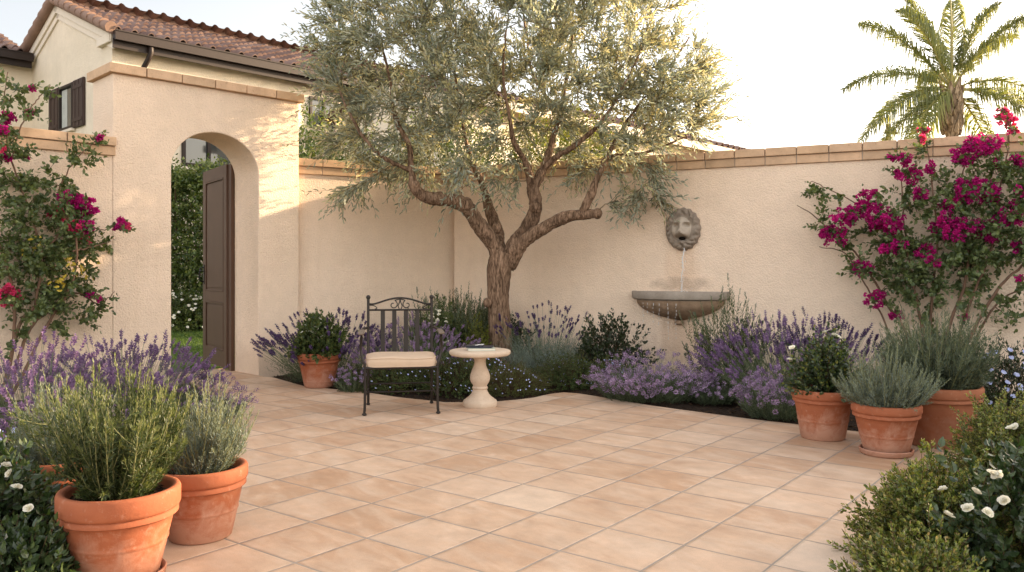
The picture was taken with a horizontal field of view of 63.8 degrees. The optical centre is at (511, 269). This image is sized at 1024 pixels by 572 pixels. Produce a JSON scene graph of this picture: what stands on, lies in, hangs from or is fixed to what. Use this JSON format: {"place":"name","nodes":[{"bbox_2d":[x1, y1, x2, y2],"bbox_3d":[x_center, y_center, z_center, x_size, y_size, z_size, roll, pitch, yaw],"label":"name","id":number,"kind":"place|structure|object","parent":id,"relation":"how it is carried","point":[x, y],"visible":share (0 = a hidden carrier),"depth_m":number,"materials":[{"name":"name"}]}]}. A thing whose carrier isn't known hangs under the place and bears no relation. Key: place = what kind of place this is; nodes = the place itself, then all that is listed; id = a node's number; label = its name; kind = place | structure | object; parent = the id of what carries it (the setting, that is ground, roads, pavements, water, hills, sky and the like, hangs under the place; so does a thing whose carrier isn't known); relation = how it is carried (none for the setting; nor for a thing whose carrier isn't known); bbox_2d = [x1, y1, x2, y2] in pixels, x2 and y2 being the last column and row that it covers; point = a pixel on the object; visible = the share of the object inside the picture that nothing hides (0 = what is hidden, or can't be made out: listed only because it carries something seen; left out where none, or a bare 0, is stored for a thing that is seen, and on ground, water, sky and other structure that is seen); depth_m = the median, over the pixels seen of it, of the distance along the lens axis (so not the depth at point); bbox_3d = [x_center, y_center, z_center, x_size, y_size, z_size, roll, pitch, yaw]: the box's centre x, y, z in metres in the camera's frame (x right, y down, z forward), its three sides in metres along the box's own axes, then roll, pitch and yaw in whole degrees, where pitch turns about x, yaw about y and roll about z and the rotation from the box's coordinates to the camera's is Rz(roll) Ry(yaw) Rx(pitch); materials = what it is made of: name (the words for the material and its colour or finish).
{"place":"outdoors","nodes":[
{"label":"outdoors","id":0,"kind":"place"},
{"bbox_2d":[171,328,227,371],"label":"lawn","id":1,"kind":"structure","parent":0,"point":[176,354],"depth_m":13.54,"materials":[{"name":"green plant"}]},
{"bbox_2d":[171,286,202,331],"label":"white flower bush","id":2,"kind":"object","parent":1,"relation":"on","point":[178,304],"visible":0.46,"depth_m":16.91,"materials":[{"name":"green plant"}]},
{"bbox_2d":[171,145,310,328],"bbox_3d":[-6.806,-0.460,17.991,5.652,4.463,2.356,0,0,0],"label":"hedge","id":3,"kind":"object","parent":1,"relation":"on","point":[184,181],"visible":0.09,"depth_m":17.43,"materials":[{"name":"green plant"}]},
{"bbox_2d":[298,93,400,162],"bbox_3d":[-3.338,-0.850,14.337,3.588,4.311,2.820,0,0,0],"label":"laurel tree","id":4,"kind":"object","parent":1,"relation":"on","point":[307,142],"visible":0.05,"depth_m":14.09,"materials":[{"name":"green plant"}]},
{"bbox_2d":[377,102,531,167],"bbox_3d":[-1.169,-0.974,14.899,3.611,4.557,2.868,0,0,0],"label":"laurel tree","id":5,"kind":"object","parent":1,"relation":"on","point":[452,146],"visible":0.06,"depth_m":14.68,"materials":[{"name":"green plant"}]},
{"bbox_2d":[0,369,1019,563],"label":"soil bed","id":6,"kind":"object","parent":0,"point":[703,409],"visible":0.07,"depth_m":7.96,"materials":[{"name":"brown soil"}]},
{"bbox_2d":[0,410,41,467],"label":"ground cover plant","id":7,"kind":"object","parent":6,"relation":"on","point":[9,438],"visible":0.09,"depth_m":4.54,"materials":[{"name":"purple plant"}]},
{"bbox_2d":[0,432,68,555],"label":"white rose bush","id":8,"kind":"object","parent":6,"relation":"on","point":[23,488],"visible":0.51,"depth_m":3.50,"materials":[{"name":"green plant"}]},
{"bbox_2d":[0,511,81,571],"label":"evergreen shrub","id":9,"kind":"object","parent":6,"relation":"on","point":[26,548],"visible":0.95,"depth_m":3.11,"materials":[{"name":"green plant"}]},
{"bbox_2d":[3,371,116,508],"bbox_3d":[-2.199,0.864,4.019,0.523,0.772,0.523,0,0,21],"label":"lavender","id":10,"kind":"object","parent":6,"relation":"on","point":[37,455],"visible":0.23,"depth_m":3.89,"materials":[{"name":"purple plant"}]},
{"bbox_2d":[0,379,134,455],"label":"lavender","id":11,"kind":"object","parent":6,"relation":"on","point":[3,424],"visible":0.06,"depth_m":4.81,"materials":[{"name":"purple plant"}]},
{"bbox_2d":[0,67,135,403],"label":"bougainvillea","id":12,"kind":"object","parent":6,"relation":"on","point":[76,223],"visible":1,"depth_m":7.84,"materials":[{"name":"plant"}]},
{"bbox_2d":[0,326,164,440],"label":"lavender","id":13,"kind":"object","parent":6,"relation":"on","point":[78,367],"visible":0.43,"depth_m":5.75,"materials":[{"name":"purple plant"}]},
{"bbox_2d":[22,329,229,424],"bbox_3d":[-3.142,0.877,6.712,1.609,0.783,1.641,0,0,0],"label":"lavender","id":14,"kind":"object","parent":6,"relation":"on","point":[153,351],"visible":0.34,"depth_m":6.67,"materials":[{"name":"purple plant"}]},
{"bbox_2d":[151,372,258,422],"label":"lavender","id":15,"kind":"object","parent":6,"relation":"on","point":[239,403],"visible":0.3,"depth_m":6.89,"materials":[{"name":"purple plant"}]},
{"bbox_2d":[250,307,402,384],"bbox_3d":[-2.063,0.844,9.150,1.711,0.845,1.498,0,0,0],"label":"lavender","id":16,"kind":"object","parent":6,"relation":"on","point":[285,344],"visible":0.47,"depth_m":9.01,"materials":[{"name":"purple plant"}]},
{"bbox_2d":[328,362,373,392],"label":"lavender","id":17,"kind":"object","parent":6,"relation":"on","point":[348,387],"visible":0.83,"depth_m":8.39,"materials":[{"name":"purple plant"}]},
{"bbox_2d":[337,363,444,395],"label":"ground cover plant","id":18,"kind":"object","parent":6,"relation":"on","point":[401,376],"visible":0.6,"depth_m":8.40,"materials":[{"name":"green plant"}]},
{"bbox_2d":[343,311,480,386],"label":"lavender","id":19,"kind":"object","parent":6,"relation":"on","point":[400,336],"visible":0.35,"depth_m":8.81,"materials":[{"name":"purple plant"}]},
{"bbox_2d":[413,293,465,375],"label":"flowering shrub","id":20,"kind":"object","parent":6,"relation":"on","point":[446,319],"visible":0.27,"depth_m":9.45,"materials":[{"name":"green plant"}]},
{"bbox_2d":[398,281,514,365],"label":"rosemary bush","id":21,"kind":"object","parent":6,"relation":"on","point":[458,314],"visible":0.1,"depth_m":9.91,"materials":[{"name":"green plant"}]},
{"bbox_2d":[420,345,494,398],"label":"ground cover plant","id":22,"kind":"object","parent":6,"relation":"on","point":[447,378],"visible":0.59,"depth_m":8.31,"materials":[{"name":"green plant"}]},
{"bbox_2d":[460,311,493,372],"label":"chartreuse shrub","id":23,"kind":"object","parent":6,"relation":"on","point":[477,336],"visible":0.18,"depth_m":9.54,"materials":[{"name":"green plant"}]},
{"bbox_2d":[460,358,517,385],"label":"ground cover plant","id":24,"kind":"object","parent":6,"relation":"on","point":[492,363],"visible":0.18,"depth_m":8.99,"materials":[{"name":"green plant"}]},
{"bbox_2d":[278,0,752,376],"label":"olive tree","id":25,"kind":"object","parent":6,"relation":"on","point":[468,35],"visible":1,"depth_m":9.44,"materials":[{"name":"green plant"}]},
{"bbox_2d":[487,356,551,396],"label":"ground cover plant","id":26,"kind":"object","parent":6,"relation":"on","point":[520,386],"visible":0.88,"depth_m":8.26,"materials":[{"name":"green plant"}]},
{"bbox_2d":[510,314,541,361],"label":"evergreen shrub","id":27,"kind":"object","parent":6,"relation":"on","point":[519,331],"visible":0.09,"depth_m":10.22,"materials":[{"name":"green plant"}]},
{"bbox_2d":[493,300,601,374],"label":"lavender","id":28,"kind":"object","parent":6,"relation":"on","point":[528,358],"visible":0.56,"depth_m":9.42,"materials":[{"name":"green plant"}]},
{"bbox_2d":[523,345,582,377],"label":"ground cover plant","id":29,"kind":"object","parent":6,"relation":"on","point":[535,358],"visible":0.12,"depth_m":9.40,"materials":[{"name":"green plant"}]},
{"bbox_2d":[525,346,611,391],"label":"ground cover plant","id":30,"kind":"object","parent":6,"relation":"on","point":[565,373],"visible":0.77,"depth_m":8.70,"materials":[{"name":"green plant"}]},
{"bbox_2d":[574,353,633,387],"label":"ground cover plant","id":31,"kind":"object","parent":6,"relation":"on","point":[609,361],"visible":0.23,"depth_m":8.70,"materials":[{"name":"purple plant"}]},
{"bbox_2d":[573,308,665,380],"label":"evergreen shrub","id":32,"kind":"object","parent":6,"relation":"on","point":[589,346],"visible":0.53,"depth_m":9.17,"materials":[{"name":"green plant"}]},
{"bbox_2d":[575,347,717,403],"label":"lavender","id":33,"kind":"object","parent":6,"relation":"on","point":[621,389],"visible":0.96,"depth_m":7.76,"materials":[{"name":"purple plant"}]},
{"bbox_2d":[685,375,745,405],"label":"lavender","id":34,"kind":"object","parent":6,"relation":"on","point":[717,395],"visible":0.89,"depth_m":7.65,"materials":[{"name":"purple plant"}]},
{"bbox_2d":[679,273,777,390],"bbox_3d":[2.110,0.648,8.315,0.982,1.239,0.966,0,0,44],"label":"rosemary bush","id":35,"kind":"object","parent":6,"relation":"on","point":[708,338],"visible":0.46,"depth_m":8.26,"materials":[{"name":"green plant"}]},
{"bbox_2d":[728,364,797,421],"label":"lavender","id":36,"kind":"object","parent":6,"relation":"on","point":[770,406],"visible":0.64,"depth_m":6.90,"materials":[{"name":"purple plant"}]},
{"bbox_2d":[689,309,868,404],"bbox_3d":[2.495,0.814,7.772,1.591,0.910,1.552,0,0,0],"label":"lavender","id":37,"kind":"object","parent":6,"relation":"on","point":[755,349],"visible":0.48,"depth_m":7.70,"materials":[{"name":"purple plant"}]},
{"bbox_2d":[767,307,894,381],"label":"lavender","id":38,"kind":"object","parent":6,"relation":"on","point":[862,336],"visible":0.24,"depth_m":7.93,"materials":[{"name":"purple plant"}]},
{"bbox_2d":[827,503,988,571],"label":"boxwood","id":39,"kind":"object","parent":6,"relation":"on","point":[898,558],"visible":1,"depth_m":2.96,"materials":[{"name":"green plant"}]},
{"bbox_2d":[797,104,1023,353],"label":"bougainvillea","id":40,"kind":"object","parent":6,"relation":"on","point":[967,252],"visible":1,"depth_m":8.22,"materials":[{"name":"plant"}]},
{"bbox_2d":[826,438,1023,570],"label":"boxwood","id":41,"kind":"object","parent":6,"relation":"on","point":[902,503],"visible":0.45,"depth_m":3.43,"materials":[{"name":"green plant"}]},
{"bbox_2d":[909,434,1023,571],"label":"white rose bush","id":42,"kind":"object","parent":6,"relation":"on","point":[1010,496],"visible":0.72,"depth_m":3.20,"materials":[{"name":"green plant"}]},
{"bbox_2d":[934,384,1023,479],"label":"boxwood","id":43,"kind":"object","parent":6,"relation":"on","point":[997,424],"visible":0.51,"depth_m":4.93,"materials":[{"name":"green plant"}]},
{"bbox_2d":[972,335,1023,430],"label":"plumbago","id":44,"kind":"object","parent":6,"relation":"on","point":[1017,376],"visible":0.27,"depth_m":6.43,"materials":[{"name":"green plant"}]},
{"bbox_2d":[0,0,1023,148],"label":"sky","id":45,"kind":"structure","parent":0,"point":[794,57],"materials":[{"name":"white"}]},
{"bbox_2d":[320,67,748,166],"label":"house","id":46,"kind":"structure","parent":0,"point":[721,146],"depth_m":22.66,"materials":[{"name":"paint"}]},
{"bbox_2d":[162,368,969,571],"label":"patio","id":47,"kind":"structure","parent":0,"point":[337,481],"depth_m":4.69,"materials":[{"name":"tile"}]},
{"bbox_2d":[5,351,193,571],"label":"potted rosemary","id":48,"kind":"object","parent":47,"relation":"on","point":[116,504],"visible":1,"depth_m":3.19,"materials":[{"name":"green plant"}]},
{"bbox_2d":[140,370,260,544],"bbox_3d":[-1.465,0.859,3.869,0.516,0.782,0.544,0,0,0],"label":"potted lavender","id":49,"kind":"object","parent":47,"relation":"on","point":[208,469],"visible":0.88,"depth_m":3.75,"materials":[{"name":"ceramic"}]},
{"bbox_2d":[285,307,349,388],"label":"potted shrub","id":50,"kind":"object","parent":47,"relation":"on","point":[319,368],"visible":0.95,"depth_m":8.61,"materials":[{"name":"green plant"}]},
{"bbox_2d":[358,295,444,415],"bbox_3d":[-0.991,0.744,7.331,0.736,1.014,0.612,0,0,-9],"label":"garden chair","id":51,"kind":"object","parent":47,"relation":"on","point":[405,359],"visible":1,"depth_m":7.37,"materials":[{"name":"brown metal"}]},
{"bbox_2d":[449,348,510,408],"bbox_3d":[-0.292,0.994,7.521,0.562,0.513,0.562,0,0,0],"label":"pedestal table","id":52,"kind":"object","parent":47,"relation":"on","point":[479,397],"visible":0.96,"depth_m":7.44,"materials":[{"name":"stone"}]},
{"bbox_2d":[467,347,495,350],"bbox_3d":[-0.282,0.725,7.501,0.250,0.022,0.180,0,0,-7],"label":"book","id":53,"kind":"object","parent":52,"relation":"on","point":[482,349],"visible":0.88,"depth_m":7.41,"materials":[{"name":"white paper"}]},
{"bbox_2d":[466,344,493,347],"bbox_3d":[-0.298,0.701,7.517,0.244,0.024,0.173,0,0,6],"label":"notebook","id":54,"kind":"object","parent":53,"relation":"on","point":[477,346],"visible":0.92,"depth_m":7.46,"materials":[{"name":"grey paper"}]},
{"bbox_2d":[778,322,865,441],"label":"potted rose","id":55,"kind":"object","parent":47,"relation":"on","point":[823,408],"visible":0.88,"depth_m":5.98,"materials":[{"name":"plant"}]},
{"bbox_2d":[830,340,950,458],"bbox_3d":[2.554,0.859,5.564,0.714,0.783,0.676,0,0,0],"label":"potted lavender","id":56,"kind":"object","parent":47,"relation":"on","point":[887,415],"visible":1,"depth_m":5.44,"materials":[{"name":"ceramic"}]},
{"bbox_2d":[872,298,1006,449],"bbox_3d":[3.039,0.723,5.891,0.909,1.054,0.894,0,0,0],"label":"potted rosemary","id":57,"kind":"object","parent":47,"relation":"on","point":[964,367],"visible":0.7,"depth_m":5.69,"materials":[{"name":"green plant"}]},
{"bbox_2d":[495,85,643,164],"bbox_3d":[0.932,-0.940,14.907,3.367,4.491,2.886,0,0,0],"label":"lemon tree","id":58,"kind":"object","parent":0,"point":[600,147],"visible":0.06,"depth_m":14.55,"materials":[{"name":"green plant"}]},
{"label":"ground","id":59,"kind":"structure","parent":0,"visible":0},
{"bbox_2d":[0,126,116,399],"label":"garden wall","id":60,"kind":"structure","parent":59,"relation":"on","point":[96,183],"depth_m":8.25,"materials":[{"name":"beige paint"}]},
{"bbox_2d":[87,62,303,388],"bbox_3d":[-3.972,-0.395,9.908,2.263,3.490,1.789,0,0,-45],"label":"gateway","id":61,"kind":"object","parent":59,"relation":"on","point":[150,120],"visible":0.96,"depth_m":9.64,"materials":[{"name":"beige paint"}]},
{"bbox_2d":[199,164,227,368],"bbox_3d":[-3.800,-0.035,10.585,0.208,2.520,1.088,0,0,-36],"label":"gate door","id":62,"kind":"structure","parent":61,"relation":"in","point":[215,181],"depth_m":10.53,"materials":[{"name":"brown paint"}]},
{"bbox_2d":[0,0,391,299],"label":"house","id":63,"kind":"structure","parent":59,"relation":"on","point":[69,45],"depth_m":22.32,"materials":[{"name":"paint"}]},
{"bbox_2d":[58,82,75,131],"bbox_3d":[-11.944,-4.287,22.029,1.180,1.285,0.140,0,0,43],"label":"window","id":64,"kind":"structure","parent":63,"relation":"in","point":[64,102],"depth_m":22.10,"materials":[{"name":"clear glass"}]},
{"bbox_2d":[181,138,230,169],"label":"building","id":65,"kind":"structure","parent":63,"relation":"in","point":[191,148],"depth_m":21.57,"materials":[{"name":"glass"}]},
{"bbox_2d":[307,96,338,132],"bbox_3d":[-5.552,-4.532,24.345,0.140,1.035,1.160,0,0,43],"label":"window","id":66,"kind":"structure","parent":63,"relation":"in","point":[315,102],"depth_m":24.20,"materials":[{"name":"glass"}]},
{"bbox_2d":[299,158,453,368],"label":"garden wall","id":67,"kind":"structure","parent":59,"relation":"on","point":[353,261],"depth_m":10.62,"materials":[{"name":"beige paint"}]},
{"bbox_2d":[454,132,1023,393],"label":"garden wall","id":68,"kind":"structure","parent":59,"relation":"on","point":[758,243],"depth_m":9.52,"materials":[{"name":"paint"}]},
{"bbox_2d":[632,290,729,324],"bbox_3d":[1.913,0.461,9.596,1.170,0.405,0.400,0,0,26],"label":"fountain basin","id":69,"kind":"object","parent":68,"relation":"attached to","point":[683,302],"visible":0.93,"depth_m":9.48,"materials":[{"name":"stone"}]},
{"bbox_2d":[668,248,685,291],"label":"water stream","id":70,"kind":"structure","parent":69,"relation":"on","point":[681,273],"depth_m":9.63,"materials":[{"name":"white"}]},
{"bbox_2d":[666,207,700,250],"bbox_3d":[1.991,-0.476,9.671,0.424,0.515,0.241,0,0,26],"label":"lion mask","id":71,"kind":"object","parent":68,"relation":"attached to","point":[683,232],"visible":0.98,"depth_m":9.66,"materials":[{"name":"stone"}]},
{"bbox_2d":[837,0,1023,142],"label":"palm tree","id":72,"kind":"object","parent":59,"relation":"on","point":[947,105],"visible":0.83,"depth_m":24.84,"materials":[{"name":"green plant"}]}
]}

